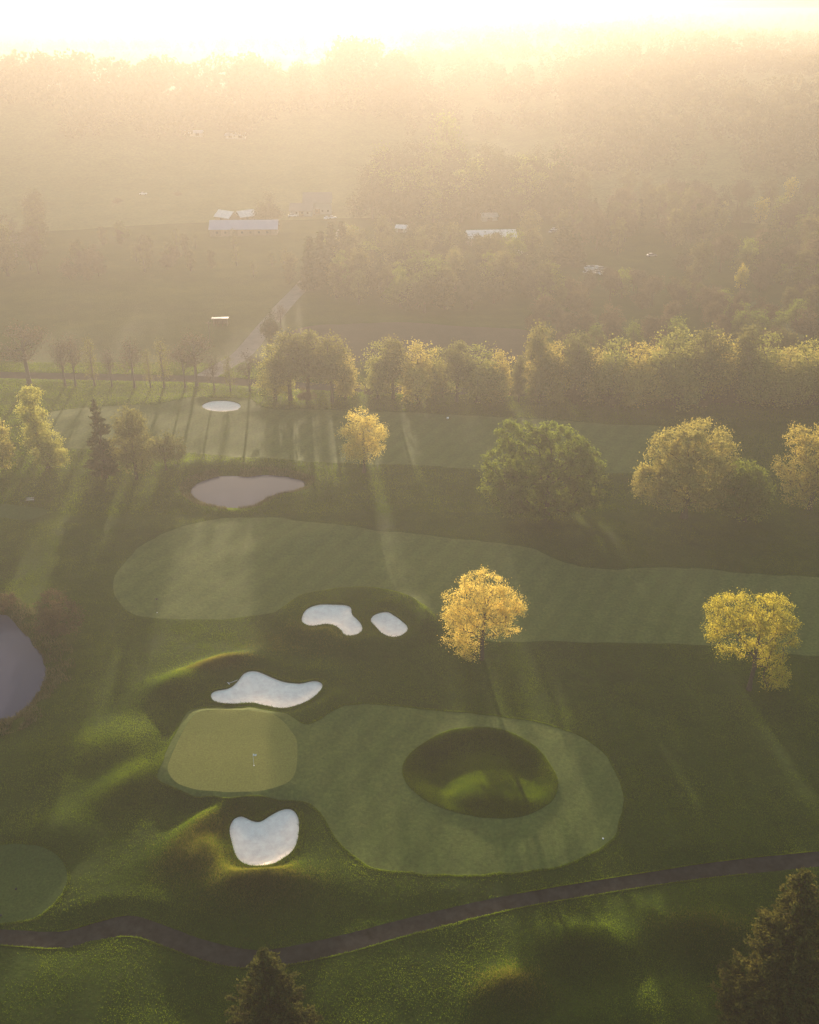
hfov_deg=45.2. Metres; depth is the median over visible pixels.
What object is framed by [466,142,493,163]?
woodland tree
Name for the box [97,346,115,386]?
bare tree
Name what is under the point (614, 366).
roadside tree
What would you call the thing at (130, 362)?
bare tree
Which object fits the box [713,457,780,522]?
deciduous tree
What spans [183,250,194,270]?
woodland tree
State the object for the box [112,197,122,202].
woodland tree
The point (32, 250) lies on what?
woodland tree
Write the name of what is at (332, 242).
tall conifer
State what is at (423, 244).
woodland tree
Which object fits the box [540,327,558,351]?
woodland tree
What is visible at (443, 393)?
woodland tree
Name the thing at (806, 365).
roadside tree
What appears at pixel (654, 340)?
woodland tree
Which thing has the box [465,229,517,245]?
white barn
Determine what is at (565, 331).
woodland tree
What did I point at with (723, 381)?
roadside tree
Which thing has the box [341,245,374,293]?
woodland tree
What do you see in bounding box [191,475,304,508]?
pond
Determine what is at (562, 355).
woodland tree
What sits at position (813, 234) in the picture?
woodland tree
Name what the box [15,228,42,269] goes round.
bare tree
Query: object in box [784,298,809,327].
woodland tree
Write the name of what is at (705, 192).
woodland tree
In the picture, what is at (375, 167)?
woodland tree
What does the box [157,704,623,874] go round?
fairway
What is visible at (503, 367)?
roadside tree
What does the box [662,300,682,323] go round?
woodland tree
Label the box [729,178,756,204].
woodland tree
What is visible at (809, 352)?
woodland tree
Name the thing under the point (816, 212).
woodland tree
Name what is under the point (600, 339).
woodland tree
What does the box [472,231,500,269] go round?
woodland tree
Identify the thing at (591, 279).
woodland tree
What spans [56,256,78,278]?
woodland tree
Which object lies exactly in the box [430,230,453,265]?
woodland tree
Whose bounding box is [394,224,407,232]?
farm shed
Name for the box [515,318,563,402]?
roadside tree
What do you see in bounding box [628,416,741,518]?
deciduous tree
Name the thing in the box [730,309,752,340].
woodland tree
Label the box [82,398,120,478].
spruce tree
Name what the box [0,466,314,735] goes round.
reeds
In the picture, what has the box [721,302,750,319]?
woodland tree
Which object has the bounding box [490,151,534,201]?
woodland tree
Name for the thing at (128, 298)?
ground
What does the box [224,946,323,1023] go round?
evergreen tree
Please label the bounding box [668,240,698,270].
woodland tree
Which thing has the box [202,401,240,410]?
sand bunker
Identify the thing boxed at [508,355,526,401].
roadside tree
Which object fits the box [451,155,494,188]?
woodland tree
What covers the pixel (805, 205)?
woodland tree
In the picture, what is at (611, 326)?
woodland tree
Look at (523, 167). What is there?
woodland tree
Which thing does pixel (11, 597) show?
shrub
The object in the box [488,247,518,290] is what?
woodland tree
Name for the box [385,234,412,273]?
woodland tree
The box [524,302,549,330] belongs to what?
woodland tree
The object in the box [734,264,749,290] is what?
yellow tree
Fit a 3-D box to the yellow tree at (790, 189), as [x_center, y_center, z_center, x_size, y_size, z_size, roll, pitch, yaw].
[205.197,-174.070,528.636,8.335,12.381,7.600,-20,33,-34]
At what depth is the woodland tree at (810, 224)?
436.83 m
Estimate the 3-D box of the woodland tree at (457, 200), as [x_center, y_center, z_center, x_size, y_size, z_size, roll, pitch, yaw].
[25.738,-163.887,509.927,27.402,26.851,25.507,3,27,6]
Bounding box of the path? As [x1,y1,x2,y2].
[0,851,818,967]
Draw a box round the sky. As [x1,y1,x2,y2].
[0,0,818,13]
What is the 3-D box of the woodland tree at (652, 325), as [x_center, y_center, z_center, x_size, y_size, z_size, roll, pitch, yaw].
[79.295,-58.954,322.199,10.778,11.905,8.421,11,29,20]
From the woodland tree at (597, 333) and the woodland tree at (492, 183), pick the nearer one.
the woodland tree at (597, 333)
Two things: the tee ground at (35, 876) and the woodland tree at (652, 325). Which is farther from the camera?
the woodland tree at (652, 325)
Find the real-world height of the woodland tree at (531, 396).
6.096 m
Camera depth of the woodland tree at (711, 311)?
336.60 m
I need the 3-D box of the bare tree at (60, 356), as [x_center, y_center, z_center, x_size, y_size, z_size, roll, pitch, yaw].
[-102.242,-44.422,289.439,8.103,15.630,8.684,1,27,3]
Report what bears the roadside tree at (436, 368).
on the ground at (128, 298)
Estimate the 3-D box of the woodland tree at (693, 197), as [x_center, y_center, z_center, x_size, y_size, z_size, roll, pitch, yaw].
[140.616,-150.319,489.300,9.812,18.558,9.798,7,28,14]
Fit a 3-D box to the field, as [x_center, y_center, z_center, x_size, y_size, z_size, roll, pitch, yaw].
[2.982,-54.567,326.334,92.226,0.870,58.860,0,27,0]
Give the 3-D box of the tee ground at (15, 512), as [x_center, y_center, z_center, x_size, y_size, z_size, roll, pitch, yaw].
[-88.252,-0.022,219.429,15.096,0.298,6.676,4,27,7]
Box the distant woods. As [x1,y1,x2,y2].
[0,10,818,175]
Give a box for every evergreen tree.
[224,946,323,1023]
[708,867,818,1023]
[740,940,818,1023]
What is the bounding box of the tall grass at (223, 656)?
[137,614,755,1022]
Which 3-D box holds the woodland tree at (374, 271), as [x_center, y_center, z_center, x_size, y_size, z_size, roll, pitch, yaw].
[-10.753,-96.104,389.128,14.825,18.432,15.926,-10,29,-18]
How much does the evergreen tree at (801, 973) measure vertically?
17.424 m
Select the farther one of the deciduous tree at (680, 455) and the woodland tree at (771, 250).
the woodland tree at (771, 250)
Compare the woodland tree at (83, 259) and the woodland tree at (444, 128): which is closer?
the woodland tree at (83, 259)
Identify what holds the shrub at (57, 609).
on the ground at (128, 298)
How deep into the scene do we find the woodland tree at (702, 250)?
398.91 m
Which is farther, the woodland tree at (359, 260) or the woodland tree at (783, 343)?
the woodland tree at (359, 260)
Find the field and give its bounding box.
[286,322,549,375]
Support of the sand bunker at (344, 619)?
on the ground at (128, 298)
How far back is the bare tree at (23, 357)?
288.53 m
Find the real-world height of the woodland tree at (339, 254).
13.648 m
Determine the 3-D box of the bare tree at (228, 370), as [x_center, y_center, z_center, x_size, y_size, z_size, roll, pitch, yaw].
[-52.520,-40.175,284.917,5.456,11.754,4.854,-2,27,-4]
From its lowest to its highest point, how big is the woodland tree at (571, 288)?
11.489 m
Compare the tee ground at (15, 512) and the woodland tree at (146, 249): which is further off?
the woodland tree at (146, 249)
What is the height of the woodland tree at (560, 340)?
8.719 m
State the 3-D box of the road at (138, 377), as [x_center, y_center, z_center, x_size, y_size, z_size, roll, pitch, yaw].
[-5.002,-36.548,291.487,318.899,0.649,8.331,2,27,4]
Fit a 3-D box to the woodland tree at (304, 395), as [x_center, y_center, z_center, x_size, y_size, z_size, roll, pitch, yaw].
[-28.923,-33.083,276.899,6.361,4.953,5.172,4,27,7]
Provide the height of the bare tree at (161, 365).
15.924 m
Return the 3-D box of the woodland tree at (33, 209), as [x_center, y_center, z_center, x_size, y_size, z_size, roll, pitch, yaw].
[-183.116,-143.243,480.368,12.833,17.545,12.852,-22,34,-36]
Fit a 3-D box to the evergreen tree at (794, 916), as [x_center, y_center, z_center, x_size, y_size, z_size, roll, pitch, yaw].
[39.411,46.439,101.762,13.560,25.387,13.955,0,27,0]
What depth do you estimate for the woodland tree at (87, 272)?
406.23 m
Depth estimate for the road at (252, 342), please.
335.73 m
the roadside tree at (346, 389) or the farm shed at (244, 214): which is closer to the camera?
the roadside tree at (346, 389)
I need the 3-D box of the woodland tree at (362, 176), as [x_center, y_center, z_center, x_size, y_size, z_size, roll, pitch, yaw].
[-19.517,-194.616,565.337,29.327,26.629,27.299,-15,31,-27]
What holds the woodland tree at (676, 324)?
on the ground at (128, 298)
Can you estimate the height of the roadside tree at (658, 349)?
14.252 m
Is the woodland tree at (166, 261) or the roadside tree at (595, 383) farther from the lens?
the woodland tree at (166, 261)
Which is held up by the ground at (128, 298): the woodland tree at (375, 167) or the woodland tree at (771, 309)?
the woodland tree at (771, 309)
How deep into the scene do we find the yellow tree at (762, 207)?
495.86 m
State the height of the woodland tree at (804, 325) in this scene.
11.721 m
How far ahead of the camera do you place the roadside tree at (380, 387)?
276.68 m
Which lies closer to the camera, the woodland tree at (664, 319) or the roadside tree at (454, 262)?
the woodland tree at (664, 319)
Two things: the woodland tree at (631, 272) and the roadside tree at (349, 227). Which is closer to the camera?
the woodland tree at (631, 272)
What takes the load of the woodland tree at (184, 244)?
on the ground at (128, 298)
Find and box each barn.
[185,130,203,136]
[208,220,279,236]
[224,132,246,138]
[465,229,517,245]
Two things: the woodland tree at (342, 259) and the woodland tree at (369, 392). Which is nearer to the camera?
the woodland tree at (369, 392)
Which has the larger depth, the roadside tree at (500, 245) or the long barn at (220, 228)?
the long barn at (220, 228)
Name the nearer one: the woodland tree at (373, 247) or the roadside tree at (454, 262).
the roadside tree at (454, 262)
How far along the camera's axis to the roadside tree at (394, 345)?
275.56 m
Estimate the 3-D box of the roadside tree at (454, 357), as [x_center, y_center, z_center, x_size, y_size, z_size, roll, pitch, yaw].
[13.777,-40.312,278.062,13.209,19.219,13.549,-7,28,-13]
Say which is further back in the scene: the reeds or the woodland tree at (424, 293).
the woodland tree at (424, 293)
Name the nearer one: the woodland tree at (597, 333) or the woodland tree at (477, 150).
the woodland tree at (597, 333)
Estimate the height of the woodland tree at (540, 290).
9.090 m
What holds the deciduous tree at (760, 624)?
on the ground at (128, 298)
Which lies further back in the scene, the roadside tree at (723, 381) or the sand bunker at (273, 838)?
the roadside tree at (723, 381)
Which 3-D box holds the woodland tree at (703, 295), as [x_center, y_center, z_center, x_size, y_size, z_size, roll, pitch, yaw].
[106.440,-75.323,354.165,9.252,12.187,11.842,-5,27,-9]
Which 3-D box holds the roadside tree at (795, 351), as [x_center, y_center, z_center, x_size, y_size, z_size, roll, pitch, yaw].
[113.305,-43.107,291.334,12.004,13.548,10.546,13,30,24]
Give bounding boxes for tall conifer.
[297,236,325,290]
[314,230,332,282]
[324,222,340,263]
[336,221,346,257]
[636,198,646,227]
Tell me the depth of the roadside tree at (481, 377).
274.29 m
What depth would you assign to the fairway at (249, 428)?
260.59 m
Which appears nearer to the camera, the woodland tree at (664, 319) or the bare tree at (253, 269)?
the woodland tree at (664, 319)
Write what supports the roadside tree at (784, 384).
on the ground at (128, 298)
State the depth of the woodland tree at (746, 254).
407.20 m
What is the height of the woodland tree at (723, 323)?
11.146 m
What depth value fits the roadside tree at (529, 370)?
288.21 m
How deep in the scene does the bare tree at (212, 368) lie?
285.27 m
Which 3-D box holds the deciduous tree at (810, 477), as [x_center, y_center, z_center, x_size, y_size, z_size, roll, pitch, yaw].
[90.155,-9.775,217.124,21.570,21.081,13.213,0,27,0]
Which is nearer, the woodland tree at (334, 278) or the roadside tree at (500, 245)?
the woodland tree at (334, 278)
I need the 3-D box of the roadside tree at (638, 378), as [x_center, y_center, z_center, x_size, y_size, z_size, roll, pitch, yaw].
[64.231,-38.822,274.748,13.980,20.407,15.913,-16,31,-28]
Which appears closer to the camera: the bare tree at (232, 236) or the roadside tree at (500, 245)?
the roadside tree at (500, 245)
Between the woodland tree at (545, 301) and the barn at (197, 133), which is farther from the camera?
the barn at (197, 133)
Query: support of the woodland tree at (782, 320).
on the ground at (128, 298)
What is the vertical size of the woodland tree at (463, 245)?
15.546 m
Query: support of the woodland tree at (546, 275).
on the ground at (128, 298)
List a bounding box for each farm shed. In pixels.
[214,209,237,219]
[235,209,254,219]
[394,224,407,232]
[481,212,498,221]
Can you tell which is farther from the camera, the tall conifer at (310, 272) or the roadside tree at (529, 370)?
the tall conifer at (310, 272)
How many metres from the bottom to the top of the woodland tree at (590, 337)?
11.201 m
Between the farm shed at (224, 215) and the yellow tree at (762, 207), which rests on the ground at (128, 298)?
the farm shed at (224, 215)
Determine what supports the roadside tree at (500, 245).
on the ground at (128, 298)
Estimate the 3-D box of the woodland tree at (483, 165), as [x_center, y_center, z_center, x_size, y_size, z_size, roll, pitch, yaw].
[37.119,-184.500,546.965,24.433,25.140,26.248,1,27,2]
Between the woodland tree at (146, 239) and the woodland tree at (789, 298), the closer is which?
the woodland tree at (789, 298)
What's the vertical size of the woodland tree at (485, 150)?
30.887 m
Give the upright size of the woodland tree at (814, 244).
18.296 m
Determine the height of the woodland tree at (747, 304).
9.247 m
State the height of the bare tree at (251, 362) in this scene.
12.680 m
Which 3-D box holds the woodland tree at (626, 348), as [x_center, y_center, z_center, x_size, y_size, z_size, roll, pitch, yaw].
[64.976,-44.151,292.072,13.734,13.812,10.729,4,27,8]
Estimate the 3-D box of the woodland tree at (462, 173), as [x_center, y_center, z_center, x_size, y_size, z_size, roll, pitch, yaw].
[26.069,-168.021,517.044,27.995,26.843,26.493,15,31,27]
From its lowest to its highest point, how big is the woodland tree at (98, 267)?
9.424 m
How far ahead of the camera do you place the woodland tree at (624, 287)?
380.87 m
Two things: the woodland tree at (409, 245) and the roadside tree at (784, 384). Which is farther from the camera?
the woodland tree at (409, 245)
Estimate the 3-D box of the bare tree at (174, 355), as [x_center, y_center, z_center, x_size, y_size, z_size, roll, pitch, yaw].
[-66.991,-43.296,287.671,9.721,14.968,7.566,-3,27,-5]
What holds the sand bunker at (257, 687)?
on the ground at (128, 298)
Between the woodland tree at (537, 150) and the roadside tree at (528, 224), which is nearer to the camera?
the roadside tree at (528, 224)
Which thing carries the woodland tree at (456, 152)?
on the hills
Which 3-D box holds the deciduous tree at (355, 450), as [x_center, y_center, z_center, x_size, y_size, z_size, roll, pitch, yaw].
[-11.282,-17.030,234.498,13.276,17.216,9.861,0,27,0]
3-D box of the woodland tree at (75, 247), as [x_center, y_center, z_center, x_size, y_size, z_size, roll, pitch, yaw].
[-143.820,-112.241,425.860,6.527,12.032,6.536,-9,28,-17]
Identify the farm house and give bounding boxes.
[289,203,313,215]
[302,192,331,214]
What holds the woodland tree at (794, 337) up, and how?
on the ground at (128, 298)
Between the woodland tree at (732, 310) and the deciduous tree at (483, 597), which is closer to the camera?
the deciduous tree at (483, 597)
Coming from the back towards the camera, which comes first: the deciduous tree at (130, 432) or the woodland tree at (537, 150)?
the woodland tree at (537, 150)
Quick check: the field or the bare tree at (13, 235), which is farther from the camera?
the bare tree at (13, 235)
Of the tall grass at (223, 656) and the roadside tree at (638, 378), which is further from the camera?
the roadside tree at (638, 378)
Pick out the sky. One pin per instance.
(6, 6)
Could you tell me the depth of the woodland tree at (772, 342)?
314.40 m
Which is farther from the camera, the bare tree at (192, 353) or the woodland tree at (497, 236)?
the woodland tree at (497, 236)
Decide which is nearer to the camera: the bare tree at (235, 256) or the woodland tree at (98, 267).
the woodland tree at (98, 267)
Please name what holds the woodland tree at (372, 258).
on the ground at (128, 298)
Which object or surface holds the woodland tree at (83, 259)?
on the ground at (128, 298)
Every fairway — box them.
[38,397,676,472]
[113,517,818,655]
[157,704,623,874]
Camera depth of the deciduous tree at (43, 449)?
235.53 m
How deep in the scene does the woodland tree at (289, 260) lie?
405.73 m
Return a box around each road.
[0,372,818,404]
[197,226,347,376]
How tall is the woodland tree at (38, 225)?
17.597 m
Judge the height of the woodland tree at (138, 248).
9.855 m
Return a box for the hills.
[0,14,818,232]
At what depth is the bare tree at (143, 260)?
418.35 m
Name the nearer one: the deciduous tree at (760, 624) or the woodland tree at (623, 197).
the deciduous tree at (760, 624)
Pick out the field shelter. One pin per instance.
(218, 320)
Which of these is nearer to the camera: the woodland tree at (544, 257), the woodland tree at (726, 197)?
the woodland tree at (544, 257)
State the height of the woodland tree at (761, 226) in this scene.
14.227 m
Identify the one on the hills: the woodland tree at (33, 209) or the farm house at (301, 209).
the farm house at (301, 209)
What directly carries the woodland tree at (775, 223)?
on the ground at (128, 298)
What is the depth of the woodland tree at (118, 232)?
467.52 m
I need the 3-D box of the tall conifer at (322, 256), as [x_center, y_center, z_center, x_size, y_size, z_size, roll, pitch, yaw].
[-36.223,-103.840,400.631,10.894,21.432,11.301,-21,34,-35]
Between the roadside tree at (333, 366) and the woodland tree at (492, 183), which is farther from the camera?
the woodland tree at (492, 183)
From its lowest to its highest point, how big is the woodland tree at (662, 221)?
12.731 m
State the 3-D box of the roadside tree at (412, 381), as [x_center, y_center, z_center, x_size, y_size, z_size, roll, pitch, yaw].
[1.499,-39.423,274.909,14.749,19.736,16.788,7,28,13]
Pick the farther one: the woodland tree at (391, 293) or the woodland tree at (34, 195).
the woodland tree at (34, 195)
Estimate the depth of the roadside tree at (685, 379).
272.91 m
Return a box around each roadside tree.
[246,341,297,398]
[262,327,315,400]
[282,326,328,391]
[307,329,354,402]
[334,349,360,398]
[336,224,358,248]
[355,227,372,252]
[357,336,398,398]
[372,334,415,398]
[393,338,440,406]
[419,345,454,400]
[437,339,476,401]
[443,246,465,290]
[444,245,463,266]
[450,341,509,403]
[484,346,517,404]
[495,236,511,255]
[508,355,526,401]
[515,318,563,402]
[517,207,543,243]
[522,349,549,388]
[541,340,572,400]
[554,327,598,402]
[576,346,615,404]
[581,331,646,405]
[616,340,668,408]
[633,326,690,405]
[644,326,719,412]
[644,344,669,372]
[676,322,738,401]
[696,330,743,401]
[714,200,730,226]
[727,320,767,401]
[734,326,795,409]
[754,343,818,408]
[775,334,818,407]
[777,346,802,366]
[803,347,818,402]
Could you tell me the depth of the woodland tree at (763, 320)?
327.66 m
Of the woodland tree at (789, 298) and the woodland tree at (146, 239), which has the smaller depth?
the woodland tree at (789, 298)
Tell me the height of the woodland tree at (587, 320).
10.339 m
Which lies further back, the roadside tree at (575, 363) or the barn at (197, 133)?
the barn at (197, 133)
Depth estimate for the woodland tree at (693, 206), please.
478.85 m
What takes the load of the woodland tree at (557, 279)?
on the ground at (128, 298)
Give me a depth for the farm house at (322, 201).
534.11 m
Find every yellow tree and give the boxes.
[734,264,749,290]
[752,197,770,222]
[784,176,798,198]
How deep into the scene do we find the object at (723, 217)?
489.25 m
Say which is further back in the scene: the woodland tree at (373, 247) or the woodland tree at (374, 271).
the woodland tree at (373, 247)
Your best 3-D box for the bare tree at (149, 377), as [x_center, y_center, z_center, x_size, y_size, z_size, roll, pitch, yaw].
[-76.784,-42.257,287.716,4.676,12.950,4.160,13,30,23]
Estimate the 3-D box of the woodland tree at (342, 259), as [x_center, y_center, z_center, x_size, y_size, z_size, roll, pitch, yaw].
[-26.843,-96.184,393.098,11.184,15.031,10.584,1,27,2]
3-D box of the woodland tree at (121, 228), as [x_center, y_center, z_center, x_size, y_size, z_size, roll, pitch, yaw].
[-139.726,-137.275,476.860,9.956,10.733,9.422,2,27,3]
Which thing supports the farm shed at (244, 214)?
on the ground at (128, 298)
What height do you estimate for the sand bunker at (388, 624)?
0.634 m
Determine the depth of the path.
120.63 m
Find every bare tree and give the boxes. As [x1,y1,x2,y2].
[0,319,56,383]
[2,215,20,256]
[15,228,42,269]
[45,336,68,385]
[55,333,82,385]
[78,338,101,385]
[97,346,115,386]
[114,336,148,387]
[131,242,139,260]
[135,251,150,271]
[138,345,157,387]
[153,338,173,387]
[166,341,196,387]
[174,328,214,385]
[201,354,224,390]
[220,356,236,391]
[230,230,238,248]
[230,247,240,265]
[232,350,262,390]
[250,261,257,276]
[274,303,286,327]
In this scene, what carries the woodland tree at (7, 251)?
on the ground at (128, 298)
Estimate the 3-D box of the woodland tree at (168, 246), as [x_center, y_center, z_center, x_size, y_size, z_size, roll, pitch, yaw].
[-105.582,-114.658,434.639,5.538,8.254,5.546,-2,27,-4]
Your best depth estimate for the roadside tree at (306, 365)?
272.80 m
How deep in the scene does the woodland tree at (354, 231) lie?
441.51 m
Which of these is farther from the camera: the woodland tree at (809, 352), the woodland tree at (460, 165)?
the woodland tree at (460, 165)
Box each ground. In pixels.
[0,216,818,1023]
[0,504,49,519]
[0,844,66,922]
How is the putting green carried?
on the fairway at (347, 780)
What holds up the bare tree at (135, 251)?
on the ground at (128, 298)
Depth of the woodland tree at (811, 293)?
356.58 m
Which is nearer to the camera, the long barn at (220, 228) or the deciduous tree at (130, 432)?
the deciduous tree at (130, 432)
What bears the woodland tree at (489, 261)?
on the ground at (128, 298)
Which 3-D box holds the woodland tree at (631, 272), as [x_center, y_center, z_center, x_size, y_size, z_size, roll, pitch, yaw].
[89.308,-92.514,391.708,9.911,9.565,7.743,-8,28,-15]
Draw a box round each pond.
[0,614,46,720]
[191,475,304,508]
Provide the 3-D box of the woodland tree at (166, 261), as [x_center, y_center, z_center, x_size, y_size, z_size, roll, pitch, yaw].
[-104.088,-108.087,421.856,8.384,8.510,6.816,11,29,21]
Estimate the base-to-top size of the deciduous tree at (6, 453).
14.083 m
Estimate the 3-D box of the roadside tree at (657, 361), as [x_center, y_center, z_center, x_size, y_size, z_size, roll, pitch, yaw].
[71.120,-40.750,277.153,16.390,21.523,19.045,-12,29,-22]
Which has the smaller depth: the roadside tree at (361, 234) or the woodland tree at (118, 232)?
the roadside tree at (361, 234)
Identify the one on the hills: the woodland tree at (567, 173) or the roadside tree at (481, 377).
the woodland tree at (567, 173)
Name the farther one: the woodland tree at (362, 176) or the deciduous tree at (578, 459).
the woodland tree at (362, 176)
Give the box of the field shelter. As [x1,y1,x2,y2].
[211,317,228,325]
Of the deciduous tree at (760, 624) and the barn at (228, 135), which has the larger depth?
the barn at (228, 135)
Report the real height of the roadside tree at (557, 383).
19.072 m
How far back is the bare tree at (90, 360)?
289.03 m
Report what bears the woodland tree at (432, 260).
on the ground at (128, 298)
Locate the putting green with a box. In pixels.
[168,709,296,791]
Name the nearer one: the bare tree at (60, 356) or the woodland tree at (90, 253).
the bare tree at (60, 356)
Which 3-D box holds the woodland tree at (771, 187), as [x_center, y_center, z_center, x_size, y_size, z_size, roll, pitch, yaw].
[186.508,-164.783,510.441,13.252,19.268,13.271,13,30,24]
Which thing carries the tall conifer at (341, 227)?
on the ground at (128, 298)
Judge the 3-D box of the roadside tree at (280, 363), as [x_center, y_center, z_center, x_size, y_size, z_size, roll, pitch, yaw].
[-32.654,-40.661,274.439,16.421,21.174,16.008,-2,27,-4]
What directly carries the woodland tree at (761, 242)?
on the ground at (128, 298)
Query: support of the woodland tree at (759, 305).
on the ground at (128, 298)
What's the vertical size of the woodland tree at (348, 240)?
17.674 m
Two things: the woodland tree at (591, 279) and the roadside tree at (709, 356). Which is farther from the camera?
the woodland tree at (591, 279)
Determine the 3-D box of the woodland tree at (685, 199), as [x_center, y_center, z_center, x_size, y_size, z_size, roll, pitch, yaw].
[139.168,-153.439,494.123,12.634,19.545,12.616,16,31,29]
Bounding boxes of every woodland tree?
[0,222,21,275]
[17,222,41,248]
[18,200,48,233]
[19,188,48,227]
[22,214,47,246]
[22,238,48,273]
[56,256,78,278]
[69,239,82,263]
[72,247,92,271]
[79,263,95,279]
[81,241,104,264]
[88,255,106,275]
[111,218,129,238]
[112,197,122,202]
[114,229,124,243]
[133,235,154,253]
[139,233,154,255]
[139,242,152,268]
[158,249,175,269]
[165,243,174,254]
[167,244,182,260]
[180,232,189,252]
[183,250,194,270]
[204,248,215,267]
[250,191,285,221]
[257,307,280,343]
[280,252,297,277]
[296,385,317,402]
[322,262,349,297]
[329,255,353,283]
[331,247,349,270]
[335,231,361,262]
[341,158,394,218]
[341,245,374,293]
[345,224,359,248]
[353,152,390,194]
[355,242,381,286]
[360,237,385,259]
[364,386,374,395]
[366,161,387,189]
[366,248,397,290]
[381,266,411,306]
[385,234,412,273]
[389,259,410,287]
[395,236,417,275]
[396,258,449,312]
[397,164,429,216]
[404,246,434,282]
[410,254,449,302]
[412,235,434,263]
[429,109,474,160]
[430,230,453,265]
[433,169,480,222]
[436,377,454,397]
[437,140,468,176]
[439,157,469,190]
[442,167,480,216]
[445,232,479,266]
[447,150,486,178]
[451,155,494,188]
[465,139,500,169]
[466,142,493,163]
[470,233,481,253]
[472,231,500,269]
[475,157,488,183]
[477,250,499,283]
[479,169,502,212]
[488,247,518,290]
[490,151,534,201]
[490,231,505,259]
[500,229,528,273]
[514,152,542,177]
[522,152,562,188]
[522,382,540,401]
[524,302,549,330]
[528,249,554,272]
[528,260,556,299]
[531,141,547,170]
[533,143,583,187]
[533,292,556,326]
[535,284,549,299]
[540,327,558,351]
[543,258,569,293]
[551,345,569,378]
[554,318,580,344]
[554,334,565,347]
[557,274,587,303]
[577,311,597,333]
[580,265,600,294]
[583,329,592,346]
[586,321,606,347]
[593,335,610,363]
[594,316,623,349]
[599,348,626,385]
[605,185,639,208]
[606,337,649,366]
[611,267,632,297]
[620,319,647,348]
[622,268,639,290]
[637,315,666,348]
[640,315,651,341]
[650,329,669,350]
[653,209,673,236]
[657,315,672,334]
[662,207,691,246]
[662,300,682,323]
[663,190,682,218]
[663,314,694,349]
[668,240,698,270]
[678,188,698,223]
[684,239,718,282]
[686,190,702,224]
[686,195,716,215]
[694,285,717,319]
[698,184,719,207]
[701,300,725,331]
[705,330,734,349]
[712,312,733,336]
[713,184,737,217]
[719,288,733,318]
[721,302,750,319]
[728,236,761,276]
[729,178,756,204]
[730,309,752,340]
[731,289,753,306]
[736,227,785,275]
[738,307,774,338]
[739,300,753,324]
[748,295,767,317]
[750,227,778,250]
[752,221,768,251]
[752,324,781,354]
[755,176,782,213]
[758,302,784,322]
[768,195,794,231]
[768,309,789,332]
[772,326,794,359]
[780,286,801,314]
[783,211,811,242]
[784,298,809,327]
[787,331,802,356]
[788,186,814,223]
[789,305,818,339]
[796,213,818,250]
[798,231,818,271]
[799,205,817,227]
[799,346,818,359]
[801,236,818,271]
[802,284,818,315]
[807,205,818,231]
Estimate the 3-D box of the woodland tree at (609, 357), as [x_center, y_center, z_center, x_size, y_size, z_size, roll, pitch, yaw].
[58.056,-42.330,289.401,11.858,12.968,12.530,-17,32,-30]
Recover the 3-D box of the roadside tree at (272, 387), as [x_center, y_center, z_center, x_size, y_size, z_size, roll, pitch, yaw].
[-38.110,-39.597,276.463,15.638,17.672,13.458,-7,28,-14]
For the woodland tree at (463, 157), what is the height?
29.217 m
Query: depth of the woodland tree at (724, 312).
353.62 m
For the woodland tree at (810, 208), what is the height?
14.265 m
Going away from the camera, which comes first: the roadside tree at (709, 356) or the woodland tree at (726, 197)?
the roadside tree at (709, 356)
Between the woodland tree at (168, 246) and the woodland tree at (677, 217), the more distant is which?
the woodland tree at (677, 217)
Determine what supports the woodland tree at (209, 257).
on the ground at (128, 298)
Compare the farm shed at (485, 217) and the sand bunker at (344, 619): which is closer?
the sand bunker at (344, 619)
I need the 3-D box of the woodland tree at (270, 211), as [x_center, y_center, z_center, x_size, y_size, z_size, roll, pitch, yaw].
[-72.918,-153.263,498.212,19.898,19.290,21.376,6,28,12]
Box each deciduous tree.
[0,417,16,469]
[15,384,71,468]
[103,403,161,479]
[144,429,188,470]
[335,406,389,472]
[437,564,528,662]
[473,419,610,522]
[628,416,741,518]
[699,587,802,692]
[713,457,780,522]
[769,420,818,509]
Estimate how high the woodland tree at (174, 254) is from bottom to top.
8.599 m
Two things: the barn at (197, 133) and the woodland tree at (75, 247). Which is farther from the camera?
the barn at (197, 133)
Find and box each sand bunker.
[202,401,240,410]
[211,671,322,707]
[230,809,298,865]
[302,605,361,634]
[371,612,407,636]
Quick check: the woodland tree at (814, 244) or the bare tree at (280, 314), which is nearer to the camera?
the bare tree at (280, 314)
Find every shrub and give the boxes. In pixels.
[0,591,16,611]
[29,587,88,636]
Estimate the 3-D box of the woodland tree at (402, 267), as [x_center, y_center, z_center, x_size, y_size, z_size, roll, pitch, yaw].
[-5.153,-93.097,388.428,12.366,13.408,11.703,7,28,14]
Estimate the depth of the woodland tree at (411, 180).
517.57 m
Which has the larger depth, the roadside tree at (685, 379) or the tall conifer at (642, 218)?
the tall conifer at (642, 218)
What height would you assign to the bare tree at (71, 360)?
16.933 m
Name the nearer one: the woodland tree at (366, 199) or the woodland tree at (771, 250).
the woodland tree at (771, 250)
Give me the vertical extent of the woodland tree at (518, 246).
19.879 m
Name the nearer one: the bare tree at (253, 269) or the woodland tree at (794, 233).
the bare tree at (253, 269)
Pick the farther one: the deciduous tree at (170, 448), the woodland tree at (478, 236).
the woodland tree at (478, 236)
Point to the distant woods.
(185, 105)

